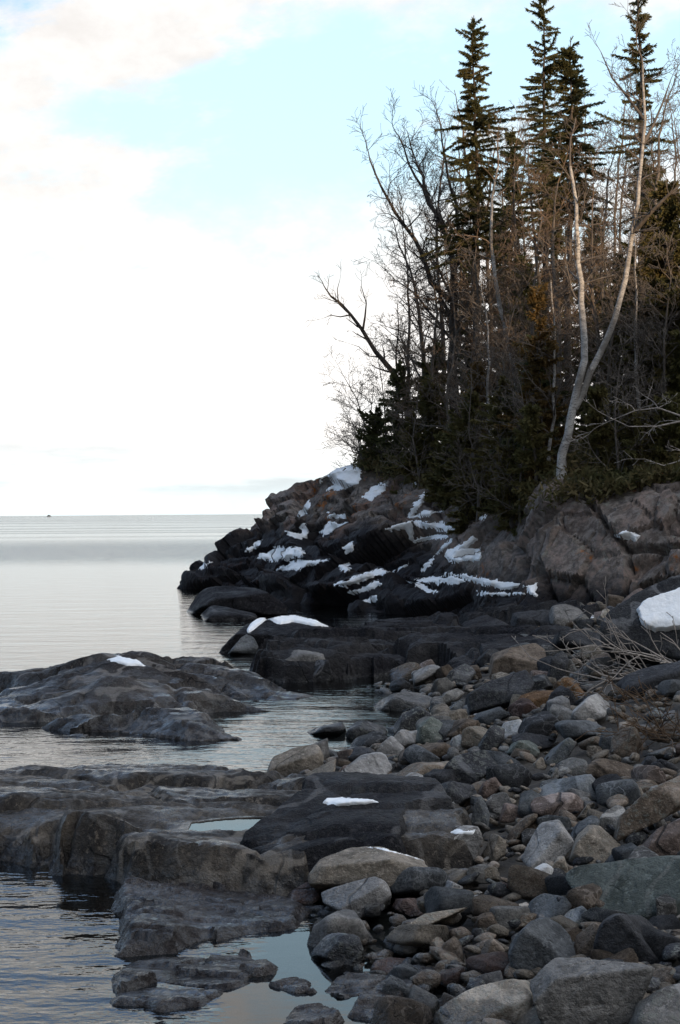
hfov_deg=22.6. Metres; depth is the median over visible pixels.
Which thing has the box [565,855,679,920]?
boulder
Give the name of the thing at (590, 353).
fir tree
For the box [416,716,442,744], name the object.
stone
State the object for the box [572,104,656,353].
bare tree
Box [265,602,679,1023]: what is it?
pebbles
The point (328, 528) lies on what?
snow patch
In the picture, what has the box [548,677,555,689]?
stone
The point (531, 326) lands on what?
bare tree
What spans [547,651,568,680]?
stone
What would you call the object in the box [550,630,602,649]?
stone
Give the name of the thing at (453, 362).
bare tree
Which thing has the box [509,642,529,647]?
stone
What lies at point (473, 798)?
stone
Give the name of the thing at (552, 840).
stone
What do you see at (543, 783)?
stone
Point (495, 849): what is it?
stone
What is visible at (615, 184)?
bare tree
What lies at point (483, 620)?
stone
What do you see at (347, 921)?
stone
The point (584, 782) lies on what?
stone
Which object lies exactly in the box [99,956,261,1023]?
rock ledge
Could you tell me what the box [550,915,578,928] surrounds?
stone
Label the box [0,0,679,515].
sky
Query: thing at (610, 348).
bare tree
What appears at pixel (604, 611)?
stone
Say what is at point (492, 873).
stone
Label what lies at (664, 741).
stone
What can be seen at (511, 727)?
stone
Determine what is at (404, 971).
stone
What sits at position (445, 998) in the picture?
stone
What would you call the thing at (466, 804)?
stone
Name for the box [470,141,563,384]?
bare tree
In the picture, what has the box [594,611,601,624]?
stone
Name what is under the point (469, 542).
snow patch
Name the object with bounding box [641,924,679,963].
stone
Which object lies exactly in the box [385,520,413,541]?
snow patch
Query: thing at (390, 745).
stone
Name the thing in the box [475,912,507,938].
stone
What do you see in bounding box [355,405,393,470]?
fir sapling
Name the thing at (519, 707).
stone
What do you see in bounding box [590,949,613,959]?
stone
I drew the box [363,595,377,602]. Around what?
snow patch
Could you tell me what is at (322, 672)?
stone
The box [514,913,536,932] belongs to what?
stone
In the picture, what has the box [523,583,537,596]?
snow patch
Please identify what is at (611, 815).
stone
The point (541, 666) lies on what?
stone
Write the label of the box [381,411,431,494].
fir sapling
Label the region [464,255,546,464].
bare tree
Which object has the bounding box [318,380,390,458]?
leafless shrub
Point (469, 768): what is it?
stone
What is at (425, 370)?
fir tree
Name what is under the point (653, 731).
dry brush
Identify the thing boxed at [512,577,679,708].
fallen branch
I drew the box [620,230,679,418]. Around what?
bare tree
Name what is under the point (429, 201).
bare tree
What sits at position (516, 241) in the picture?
bare tree
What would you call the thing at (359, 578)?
snow patch
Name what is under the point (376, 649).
rock shelf
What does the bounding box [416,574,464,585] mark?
snow patch
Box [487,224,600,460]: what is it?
bare tree
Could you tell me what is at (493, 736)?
stone
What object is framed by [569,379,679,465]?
dead branch
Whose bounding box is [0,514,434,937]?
lake
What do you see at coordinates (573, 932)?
stone
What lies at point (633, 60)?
spruce tree
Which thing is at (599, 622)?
stone
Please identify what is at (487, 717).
stone
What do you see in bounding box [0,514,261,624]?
lake water surface
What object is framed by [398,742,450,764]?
stone
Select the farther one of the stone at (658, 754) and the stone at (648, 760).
the stone at (658, 754)
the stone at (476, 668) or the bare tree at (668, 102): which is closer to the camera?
the stone at (476, 668)
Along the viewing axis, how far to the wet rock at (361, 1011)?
7.48 m
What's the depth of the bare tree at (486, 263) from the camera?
44.98 m
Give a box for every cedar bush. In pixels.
[422,421,457,510]
[433,389,495,534]
[442,359,494,473]
[463,374,524,520]
[487,437,524,536]
[494,282,581,481]
[506,403,558,505]
[566,384,629,472]
[591,403,668,474]
[643,392,679,469]
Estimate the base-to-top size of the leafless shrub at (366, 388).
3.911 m
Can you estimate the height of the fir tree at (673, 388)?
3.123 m
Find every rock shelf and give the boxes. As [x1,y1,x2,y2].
[0,764,479,957]
[248,611,573,702]
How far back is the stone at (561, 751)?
12.39 m
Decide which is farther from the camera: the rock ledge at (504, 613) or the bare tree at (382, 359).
the bare tree at (382, 359)
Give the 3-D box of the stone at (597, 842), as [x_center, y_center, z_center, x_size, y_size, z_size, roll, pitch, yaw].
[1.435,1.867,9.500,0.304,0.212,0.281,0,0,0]
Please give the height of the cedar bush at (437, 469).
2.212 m
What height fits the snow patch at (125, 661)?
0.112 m
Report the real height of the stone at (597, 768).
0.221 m
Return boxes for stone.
[200,605,257,620]
[228,633,257,657]
[267,744,323,776]
[285,649,324,661]
[287,882,319,907]
[299,722,345,739]
[304,759,335,775]
[305,909,373,954]
[311,738,329,759]
[311,918,323,930]
[311,933,363,971]
[313,660,332,685]
[321,877,391,919]
[329,749,337,756]
[336,758,350,766]
[337,749,352,759]
[340,752,391,773]
[346,720,386,741]
[349,731,387,747]
[349,746,374,761]
[365,903,380,916]
[369,957,404,973]
[371,995,432,1023]
[372,692,431,713]
[375,736,404,754]
[381,908,466,941]
[381,975,411,997]
[385,924,450,949]
[387,963,419,979]
[388,760,395,771]
[389,662,420,680]
[389,679,410,692]
[389,866,449,895]
[391,898,424,917]
[393,706,430,735]
[394,729,414,748]
[397,762,445,775]
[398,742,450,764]
[403,744,439,763]
[406,772,422,776]
[407,730,416,743]
[408,985,437,1014]
[411,665,439,686]
[411,953,435,966]
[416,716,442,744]
[416,716,450,729]
[419,659,434,667]
[423,769,457,783]
[424,886,473,927]
[430,697,443,711]
[431,677,454,695]
[431,703,450,714]
[431,709,467,719]
[432,979,533,1023]
[433,959,450,972]
[434,664,452,678]
[437,936,466,967]
[438,720,455,741]
[438,992,454,1008]
[439,966,464,986]
[441,688,464,706]
[441,781,476,805]
[443,750,497,784]
[444,879,462,888]
[445,868,478,888]
[447,663,475,687]
[447,719,480,739]
[449,700,463,710]
[450,734,465,752]
[452,825,482,865]
[460,799,470,807]
[461,615,507,627]
[461,726,487,749]
[465,670,533,714]
[465,951,508,978]
[467,867,488,883]
[470,795,485,805]
[471,665,481,678]
[471,796,489,834]
[472,894,518,916]
[473,707,509,724]
[474,682,483,688]
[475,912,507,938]
[476,970,502,983]
[477,649,498,666]
[478,724,504,750]
[478,777,501,798]
[481,834,505,862]
[481,938,504,953]
[484,866,500,881]
[486,763,531,793]
[486,792,511,820]
[488,751,519,764]
[489,643,545,678]
[489,906,529,932]
[491,672,509,679]
[495,597,516,606]
[498,803,520,822]
[502,719,521,743]
[506,814,537,847]
[507,740,539,756]
[507,864,550,900]
[508,694,520,711]
[508,698,536,718]
[508,917,575,979]
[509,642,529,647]
[510,610,551,625]
[510,748,529,759]
[511,733,555,749]
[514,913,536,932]
[515,1006,540,1023]
[518,690,553,706]
[518,711,558,735]
[518,790,541,817]
[519,902,528,906]
[521,820,573,867]
[521,828,535,845]
[528,893,571,918]
[529,670,547,675]
[530,792,583,816]
[531,674,552,690]
[533,757,546,769]
[535,815,571,827]
[535,863,552,873]
[537,656,552,670]
[539,774,596,800]
[540,778,557,786]
[541,645,560,655]
[542,685,575,710]
[544,737,574,767]
[544,873,571,895]
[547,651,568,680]
[547,695,570,710]
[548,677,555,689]
[549,604,582,625]
[549,704,572,719]
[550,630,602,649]
[550,767,558,778]
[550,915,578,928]
[552,856,568,872]
[553,677,586,699]
[554,720,601,741]
[555,714,563,720]
[558,757,587,777]
[564,906,587,927]
[565,927,582,941]
[566,659,576,676]
[566,788,590,797]
[566,883,601,909]
[569,825,620,863]
[570,815,599,840]
[571,693,609,720]
[574,614,588,622]
[574,696,587,705]
[574,922,598,955]
[577,619,593,628]
[577,644,603,662]
[577,805,590,820]
[581,907,626,922]
[583,656,612,673]
[585,758,633,778]
[586,745,601,760]
[587,809,602,819]
[589,653,613,662]
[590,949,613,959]
[592,774,621,793]
[593,913,659,964]
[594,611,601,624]
[595,779,640,808]
[596,616,603,625]
[597,609,609,624]
[598,604,606,610]
[599,728,613,749]
[599,805,624,834]
[604,854,614,862]
[606,594,623,606]
[609,948,638,962]
[610,727,641,757]
[611,842,636,860]
[613,775,679,841]
[616,662,679,694]
[621,588,642,602]
[628,846,658,858]
[629,983,679,1023]
[631,765,665,784]
[636,781,654,792]
[641,755,657,764]
[641,818,679,855]
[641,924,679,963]
[643,747,679,759]
[647,733,669,743]
[649,914,679,929]
[653,966,676,984]
[655,894,676,915]
[656,723,673,742]
[657,679,679,697]
[675,744,679,755]
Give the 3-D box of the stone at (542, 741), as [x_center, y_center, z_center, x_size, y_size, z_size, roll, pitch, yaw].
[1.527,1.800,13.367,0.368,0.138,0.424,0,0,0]
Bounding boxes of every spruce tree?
[420,16,520,377]
[469,125,535,394]
[502,252,563,440]
[510,0,584,323]
[514,35,626,452]
[529,158,592,446]
[594,0,675,338]
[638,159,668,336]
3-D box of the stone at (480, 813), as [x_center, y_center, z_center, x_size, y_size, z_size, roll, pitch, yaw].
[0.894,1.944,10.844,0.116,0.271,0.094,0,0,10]
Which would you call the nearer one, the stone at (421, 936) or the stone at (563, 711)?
the stone at (421, 936)
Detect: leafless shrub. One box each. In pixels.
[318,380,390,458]
[322,343,389,455]
[324,387,390,463]
[331,353,390,466]
[348,332,424,460]
[377,307,437,449]
[555,305,667,472]
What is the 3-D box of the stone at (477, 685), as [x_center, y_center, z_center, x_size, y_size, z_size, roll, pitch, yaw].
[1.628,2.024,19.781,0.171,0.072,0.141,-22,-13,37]
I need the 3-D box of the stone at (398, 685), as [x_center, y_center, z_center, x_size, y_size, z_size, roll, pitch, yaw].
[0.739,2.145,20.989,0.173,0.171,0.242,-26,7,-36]
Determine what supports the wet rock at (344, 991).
on the lake
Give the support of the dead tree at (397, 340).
on the headland
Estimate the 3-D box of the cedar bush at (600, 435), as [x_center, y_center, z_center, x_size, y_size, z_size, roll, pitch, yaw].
[4.940,-1.388,33.316,1.290,2.281,1.498,0,0,0]
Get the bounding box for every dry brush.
[575,688,679,761]
[597,671,669,706]
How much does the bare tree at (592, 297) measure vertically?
6.875 m
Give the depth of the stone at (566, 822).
10.30 m
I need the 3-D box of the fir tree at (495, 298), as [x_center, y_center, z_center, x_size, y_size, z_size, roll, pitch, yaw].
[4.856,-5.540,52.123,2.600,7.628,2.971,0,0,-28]
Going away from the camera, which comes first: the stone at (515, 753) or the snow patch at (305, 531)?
the stone at (515, 753)
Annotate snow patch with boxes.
[107,655,144,665]
[198,560,212,569]
[245,541,260,552]
[247,615,327,632]
[257,545,305,562]
[276,559,328,571]
[285,523,308,539]
[297,500,310,516]
[319,464,361,490]
[319,521,347,536]
[323,797,377,805]
[326,511,345,518]
[333,568,390,588]
[338,562,351,572]
[342,541,353,554]
[347,580,381,594]
[361,482,386,500]
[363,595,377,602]
[368,847,422,860]
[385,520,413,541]
[408,489,427,516]
[408,581,437,593]
[409,510,443,518]
[411,520,454,532]
[413,534,447,542]
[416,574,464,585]
[421,556,433,571]
[436,538,451,554]
[444,548,481,563]
[444,572,519,589]
[451,829,474,834]
[454,536,477,549]
[476,590,524,595]
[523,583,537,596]
[614,530,639,541]
[636,587,679,631]
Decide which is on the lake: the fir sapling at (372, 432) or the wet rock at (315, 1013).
the wet rock at (315, 1013)
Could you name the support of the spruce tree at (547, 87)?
on the headland
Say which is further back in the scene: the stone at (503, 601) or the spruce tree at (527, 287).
the spruce tree at (527, 287)
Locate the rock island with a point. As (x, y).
(174, 699)
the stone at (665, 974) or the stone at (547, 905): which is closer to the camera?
the stone at (665, 974)
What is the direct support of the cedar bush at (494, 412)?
on the headland
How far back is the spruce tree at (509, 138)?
46.77 m
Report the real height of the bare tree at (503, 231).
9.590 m
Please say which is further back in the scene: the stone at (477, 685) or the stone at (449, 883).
the stone at (477, 685)
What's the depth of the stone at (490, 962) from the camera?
7.81 m
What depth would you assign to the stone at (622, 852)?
9.23 m
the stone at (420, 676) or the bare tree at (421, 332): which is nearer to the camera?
the stone at (420, 676)
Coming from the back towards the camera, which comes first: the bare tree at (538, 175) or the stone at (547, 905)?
the bare tree at (538, 175)
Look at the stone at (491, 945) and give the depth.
8.01 m
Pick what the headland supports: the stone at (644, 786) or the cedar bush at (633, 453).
the cedar bush at (633, 453)
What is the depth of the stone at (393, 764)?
13.47 m
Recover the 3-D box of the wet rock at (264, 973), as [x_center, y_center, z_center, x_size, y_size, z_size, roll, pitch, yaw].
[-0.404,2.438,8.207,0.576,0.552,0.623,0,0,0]
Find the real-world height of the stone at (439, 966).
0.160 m
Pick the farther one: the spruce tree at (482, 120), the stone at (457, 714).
the spruce tree at (482, 120)
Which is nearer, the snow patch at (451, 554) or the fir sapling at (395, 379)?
the snow patch at (451, 554)
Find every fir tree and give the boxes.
[407,342,465,442]
[425,325,493,521]
[442,332,556,527]
[444,259,502,419]
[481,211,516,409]
[489,334,575,481]
[562,179,679,439]
[562,214,619,424]
[643,329,679,453]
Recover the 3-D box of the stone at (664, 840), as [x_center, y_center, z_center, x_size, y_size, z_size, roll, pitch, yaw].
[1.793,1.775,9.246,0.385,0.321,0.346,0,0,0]
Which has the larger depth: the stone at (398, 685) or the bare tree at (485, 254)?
the bare tree at (485, 254)
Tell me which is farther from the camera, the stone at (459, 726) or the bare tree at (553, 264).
the bare tree at (553, 264)
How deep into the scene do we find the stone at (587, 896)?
8.40 m
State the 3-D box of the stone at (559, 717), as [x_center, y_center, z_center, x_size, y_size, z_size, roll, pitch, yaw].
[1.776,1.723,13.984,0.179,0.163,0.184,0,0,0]
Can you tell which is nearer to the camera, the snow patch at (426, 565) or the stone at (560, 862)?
the stone at (560, 862)
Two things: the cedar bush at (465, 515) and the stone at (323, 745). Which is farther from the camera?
the cedar bush at (465, 515)
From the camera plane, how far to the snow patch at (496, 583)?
33.05 m
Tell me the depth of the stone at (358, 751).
14.13 m
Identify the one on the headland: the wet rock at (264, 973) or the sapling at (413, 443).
the sapling at (413, 443)
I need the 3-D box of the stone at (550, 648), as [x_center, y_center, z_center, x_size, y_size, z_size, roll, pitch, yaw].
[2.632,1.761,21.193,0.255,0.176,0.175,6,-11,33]
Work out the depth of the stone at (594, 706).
13.81 m
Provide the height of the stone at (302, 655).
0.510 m
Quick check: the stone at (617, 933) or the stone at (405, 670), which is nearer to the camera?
the stone at (617, 933)
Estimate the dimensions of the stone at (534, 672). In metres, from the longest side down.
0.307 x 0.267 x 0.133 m
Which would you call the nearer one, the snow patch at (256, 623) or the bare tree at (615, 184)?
the snow patch at (256, 623)
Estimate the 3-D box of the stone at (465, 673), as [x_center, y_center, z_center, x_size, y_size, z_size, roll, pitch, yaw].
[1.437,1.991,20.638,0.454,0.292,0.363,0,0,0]
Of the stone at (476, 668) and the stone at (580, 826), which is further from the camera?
the stone at (476, 668)
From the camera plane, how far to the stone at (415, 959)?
8.10 m
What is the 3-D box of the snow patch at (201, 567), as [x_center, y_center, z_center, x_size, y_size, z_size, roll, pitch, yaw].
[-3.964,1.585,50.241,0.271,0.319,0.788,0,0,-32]
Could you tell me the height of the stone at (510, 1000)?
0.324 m
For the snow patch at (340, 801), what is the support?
on the rock hump
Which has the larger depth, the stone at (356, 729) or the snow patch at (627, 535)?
the snow patch at (627, 535)
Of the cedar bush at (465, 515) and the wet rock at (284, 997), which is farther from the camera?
the cedar bush at (465, 515)
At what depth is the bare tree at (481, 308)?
38.50 m
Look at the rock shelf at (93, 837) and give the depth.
10.56 m
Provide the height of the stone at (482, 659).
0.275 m
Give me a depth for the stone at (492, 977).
7.65 m
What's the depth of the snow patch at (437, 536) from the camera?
39.94 m
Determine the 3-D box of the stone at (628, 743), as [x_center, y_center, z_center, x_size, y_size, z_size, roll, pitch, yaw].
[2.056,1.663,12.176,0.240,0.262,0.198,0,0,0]
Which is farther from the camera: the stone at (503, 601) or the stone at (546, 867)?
the stone at (503, 601)
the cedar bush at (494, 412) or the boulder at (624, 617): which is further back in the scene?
the cedar bush at (494, 412)
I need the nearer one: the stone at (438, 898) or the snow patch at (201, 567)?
the stone at (438, 898)
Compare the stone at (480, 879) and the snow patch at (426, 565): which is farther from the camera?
the snow patch at (426, 565)
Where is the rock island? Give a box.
[0,651,334,771]
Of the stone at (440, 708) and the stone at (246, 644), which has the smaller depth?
the stone at (440, 708)
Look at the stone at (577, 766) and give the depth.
12.01 m
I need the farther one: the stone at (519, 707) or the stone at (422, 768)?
the stone at (519, 707)
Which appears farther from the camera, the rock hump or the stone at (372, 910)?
the rock hump
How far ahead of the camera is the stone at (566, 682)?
17.10 m
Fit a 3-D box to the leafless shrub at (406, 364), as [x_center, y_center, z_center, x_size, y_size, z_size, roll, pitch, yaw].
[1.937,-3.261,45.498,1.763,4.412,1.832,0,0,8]
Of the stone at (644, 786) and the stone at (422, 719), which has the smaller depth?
the stone at (644, 786)
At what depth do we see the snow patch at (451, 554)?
35.99 m
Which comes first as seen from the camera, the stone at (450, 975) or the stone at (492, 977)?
the stone at (492, 977)
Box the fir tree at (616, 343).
[562,252,657,441]
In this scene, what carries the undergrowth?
on the forest floor
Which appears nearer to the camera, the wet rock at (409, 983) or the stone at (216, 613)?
the wet rock at (409, 983)
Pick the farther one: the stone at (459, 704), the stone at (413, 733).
the stone at (459, 704)
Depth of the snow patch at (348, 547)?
41.05 m
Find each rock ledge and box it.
[84,876,312,1023]
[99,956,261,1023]
[418,600,599,624]
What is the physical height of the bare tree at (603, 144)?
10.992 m
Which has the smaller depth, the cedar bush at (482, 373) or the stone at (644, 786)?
the stone at (644, 786)
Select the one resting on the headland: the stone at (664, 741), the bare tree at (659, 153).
the bare tree at (659, 153)
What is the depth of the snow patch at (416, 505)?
40.91 m
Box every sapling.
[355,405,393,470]
[366,358,423,470]
[379,340,441,488]
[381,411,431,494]
[397,372,464,486]
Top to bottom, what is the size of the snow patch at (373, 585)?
0.384 m
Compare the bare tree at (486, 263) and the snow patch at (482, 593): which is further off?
the bare tree at (486, 263)
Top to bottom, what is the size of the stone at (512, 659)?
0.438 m
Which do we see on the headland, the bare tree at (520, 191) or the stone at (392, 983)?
the bare tree at (520, 191)
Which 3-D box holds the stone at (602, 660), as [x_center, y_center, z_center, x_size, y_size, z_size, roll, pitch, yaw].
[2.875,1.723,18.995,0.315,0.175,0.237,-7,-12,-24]
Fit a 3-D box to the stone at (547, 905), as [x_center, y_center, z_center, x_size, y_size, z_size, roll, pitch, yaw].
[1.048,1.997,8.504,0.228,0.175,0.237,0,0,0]
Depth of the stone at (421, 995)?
7.46 m
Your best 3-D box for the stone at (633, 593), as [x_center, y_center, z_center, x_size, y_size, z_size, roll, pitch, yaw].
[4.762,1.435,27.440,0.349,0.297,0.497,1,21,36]
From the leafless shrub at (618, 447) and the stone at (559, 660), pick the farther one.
the leafless shrub at (618, 447)
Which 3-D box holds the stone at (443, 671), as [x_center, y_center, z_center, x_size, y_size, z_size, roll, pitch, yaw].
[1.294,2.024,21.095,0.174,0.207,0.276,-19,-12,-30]
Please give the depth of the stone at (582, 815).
10.60 m
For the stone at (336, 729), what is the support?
in the lake
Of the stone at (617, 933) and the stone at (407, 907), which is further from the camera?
the stone at (407, 907)
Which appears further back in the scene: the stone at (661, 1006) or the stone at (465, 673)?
the stone at (465, 673)
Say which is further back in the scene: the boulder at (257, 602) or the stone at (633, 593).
the boulder at (257, 602)
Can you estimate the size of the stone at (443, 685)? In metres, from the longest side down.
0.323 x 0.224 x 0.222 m
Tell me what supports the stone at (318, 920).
on the lake
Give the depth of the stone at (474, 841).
10.01 m
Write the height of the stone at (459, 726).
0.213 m
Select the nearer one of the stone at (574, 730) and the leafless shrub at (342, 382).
the stone at (574, 730)
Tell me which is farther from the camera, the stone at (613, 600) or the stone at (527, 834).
the stone at (613, 600)
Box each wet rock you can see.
[202,949,254,966]
[239,959,282,1004]
[257,977,320,1023]
[283,1003,344,1023]
[321,972,386,1009]
[344,987,394,1023]
[375,964,441,996]
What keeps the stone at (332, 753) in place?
on the lake water at (42, 991)
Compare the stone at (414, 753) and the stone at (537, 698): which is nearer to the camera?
the stone at (414, 753)
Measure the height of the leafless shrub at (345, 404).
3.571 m
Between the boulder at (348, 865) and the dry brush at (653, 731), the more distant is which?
the dry brush at (653, 731)
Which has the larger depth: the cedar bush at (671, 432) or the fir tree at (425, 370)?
the fir tree at (425, 370)
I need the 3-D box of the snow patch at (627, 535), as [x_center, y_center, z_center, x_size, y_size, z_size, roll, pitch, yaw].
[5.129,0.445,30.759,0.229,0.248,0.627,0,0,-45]
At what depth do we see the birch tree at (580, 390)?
32.67 m
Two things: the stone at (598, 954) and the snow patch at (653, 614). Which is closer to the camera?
the stone at (598, 954)
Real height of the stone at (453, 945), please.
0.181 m
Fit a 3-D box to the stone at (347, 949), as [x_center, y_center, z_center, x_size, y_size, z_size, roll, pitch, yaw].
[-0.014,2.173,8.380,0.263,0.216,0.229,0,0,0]
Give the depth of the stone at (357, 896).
9.24 m
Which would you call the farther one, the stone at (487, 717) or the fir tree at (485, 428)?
the fir tree at (485, 428)
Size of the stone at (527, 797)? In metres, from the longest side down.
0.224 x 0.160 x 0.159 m
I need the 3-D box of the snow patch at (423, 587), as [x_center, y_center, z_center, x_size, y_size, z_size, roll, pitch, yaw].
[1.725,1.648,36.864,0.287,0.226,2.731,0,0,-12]
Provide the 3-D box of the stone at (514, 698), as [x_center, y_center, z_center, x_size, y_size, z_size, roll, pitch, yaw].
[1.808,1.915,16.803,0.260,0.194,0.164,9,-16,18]
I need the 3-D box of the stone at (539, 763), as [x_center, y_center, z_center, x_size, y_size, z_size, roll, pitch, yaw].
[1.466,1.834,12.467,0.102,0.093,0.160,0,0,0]
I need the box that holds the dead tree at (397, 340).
[393,301,406,389]
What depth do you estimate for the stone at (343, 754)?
14.53 m
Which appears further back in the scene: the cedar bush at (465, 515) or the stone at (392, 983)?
the cedar bush at (465, 515)
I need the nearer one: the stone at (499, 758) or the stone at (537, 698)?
the stone at (499, 758)
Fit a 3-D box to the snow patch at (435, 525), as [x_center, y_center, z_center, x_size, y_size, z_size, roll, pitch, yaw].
[2.248,0.339,39.587,0.647,0.320,2.513,0,0,-32]
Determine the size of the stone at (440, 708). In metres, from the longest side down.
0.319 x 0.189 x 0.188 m
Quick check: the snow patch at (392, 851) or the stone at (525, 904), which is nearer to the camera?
the stone at (525, 904)
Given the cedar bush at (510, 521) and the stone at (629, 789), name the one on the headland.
the cedar bush at (510, 521)
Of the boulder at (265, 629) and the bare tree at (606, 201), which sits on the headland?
the bare tree at (606, 201)
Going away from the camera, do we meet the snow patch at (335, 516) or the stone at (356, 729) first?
the stone at (356, 729)
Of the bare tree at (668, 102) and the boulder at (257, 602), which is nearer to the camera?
the boulder at (257, 602)
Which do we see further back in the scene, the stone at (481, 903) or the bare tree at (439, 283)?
the bare tree at (439, 283)
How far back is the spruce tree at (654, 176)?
45.80 m
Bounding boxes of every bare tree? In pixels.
[305,262,414,425]
[347,81,512,422]
[365,182,447,418]
[372,185,471,433]
[382,210,467,432]
[397,218,478,471]
[400,102,486,425]
[417,80,503,354]
[419,104,491,418]
[429,187,524,438]
[438,236,520,488]
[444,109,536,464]
[457,100,562,389]
[458,104,522,411]
[461,130,539,390]
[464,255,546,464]
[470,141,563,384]
[473,162,591,424]
[485,97,558,370]
[486,127,589,379]
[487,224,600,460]
[489,115,609,448]
[520,85,600,317]
[538,114,618,400]
[538,143,647,452]
[549,83,617,439]
[552,189,653,462]
[561,65,668,334]
[563,113,648,425]
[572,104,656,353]
[586,171,679,408]
[600,39,679,355]
[600,90,679,381]
[616,58,675,289]
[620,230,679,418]
[646,83,679,191]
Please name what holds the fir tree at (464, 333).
on the headland
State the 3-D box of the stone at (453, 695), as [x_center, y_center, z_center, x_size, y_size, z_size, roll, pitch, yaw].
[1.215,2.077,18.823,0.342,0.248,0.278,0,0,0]
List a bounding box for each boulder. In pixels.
[186,586,287,623]
[219,619,332,664]
[308,846,427,897]
[530,957,654,1023]
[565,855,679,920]
[600,574,679,669]
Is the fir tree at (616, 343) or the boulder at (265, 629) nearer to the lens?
the boulder at (265, 629)
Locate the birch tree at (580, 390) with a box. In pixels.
[531,2,679,479]
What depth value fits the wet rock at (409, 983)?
7.73 m
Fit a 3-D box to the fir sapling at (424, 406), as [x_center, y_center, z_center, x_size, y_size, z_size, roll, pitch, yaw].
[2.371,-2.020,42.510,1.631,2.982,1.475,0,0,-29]
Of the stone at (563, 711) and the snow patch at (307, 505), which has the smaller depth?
the stone at (563, 711)
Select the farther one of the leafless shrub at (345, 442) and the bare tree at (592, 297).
the leafless shrub at (345, 442)
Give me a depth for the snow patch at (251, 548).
50.01 m
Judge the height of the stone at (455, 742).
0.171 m
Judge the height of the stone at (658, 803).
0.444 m
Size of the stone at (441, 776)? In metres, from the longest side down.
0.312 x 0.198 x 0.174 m
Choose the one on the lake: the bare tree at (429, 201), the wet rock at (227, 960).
the wet rock at (227, 960)
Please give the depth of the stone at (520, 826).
10.33 m
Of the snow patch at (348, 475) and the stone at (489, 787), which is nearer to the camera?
the stone at (489, 787)
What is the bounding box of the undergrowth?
[343,422,679,522]
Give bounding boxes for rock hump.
[240,771,453,906]
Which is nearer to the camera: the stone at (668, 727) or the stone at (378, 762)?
the stone at (668, 727)
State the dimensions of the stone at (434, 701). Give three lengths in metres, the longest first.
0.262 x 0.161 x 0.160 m
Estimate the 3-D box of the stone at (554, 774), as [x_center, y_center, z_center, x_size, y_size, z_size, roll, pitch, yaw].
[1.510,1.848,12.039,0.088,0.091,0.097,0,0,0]
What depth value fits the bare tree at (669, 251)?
34.43 m
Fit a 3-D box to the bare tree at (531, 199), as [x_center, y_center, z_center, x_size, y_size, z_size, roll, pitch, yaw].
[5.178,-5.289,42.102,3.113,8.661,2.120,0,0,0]
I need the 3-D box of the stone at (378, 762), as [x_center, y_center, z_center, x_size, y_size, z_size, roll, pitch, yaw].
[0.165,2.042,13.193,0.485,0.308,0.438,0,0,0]
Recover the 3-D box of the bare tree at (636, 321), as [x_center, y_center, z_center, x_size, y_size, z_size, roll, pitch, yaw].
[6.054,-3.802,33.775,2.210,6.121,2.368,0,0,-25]
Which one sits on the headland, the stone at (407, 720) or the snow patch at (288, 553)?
the snow patch at (288, 553)
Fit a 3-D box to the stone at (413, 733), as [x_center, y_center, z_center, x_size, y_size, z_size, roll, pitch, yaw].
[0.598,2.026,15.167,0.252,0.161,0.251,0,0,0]
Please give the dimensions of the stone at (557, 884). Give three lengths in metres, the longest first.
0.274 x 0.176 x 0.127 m
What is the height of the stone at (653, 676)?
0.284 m
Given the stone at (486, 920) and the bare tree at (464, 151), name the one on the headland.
the bare tree at (464, 151)
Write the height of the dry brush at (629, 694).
0.293 m
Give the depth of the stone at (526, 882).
8.94 m

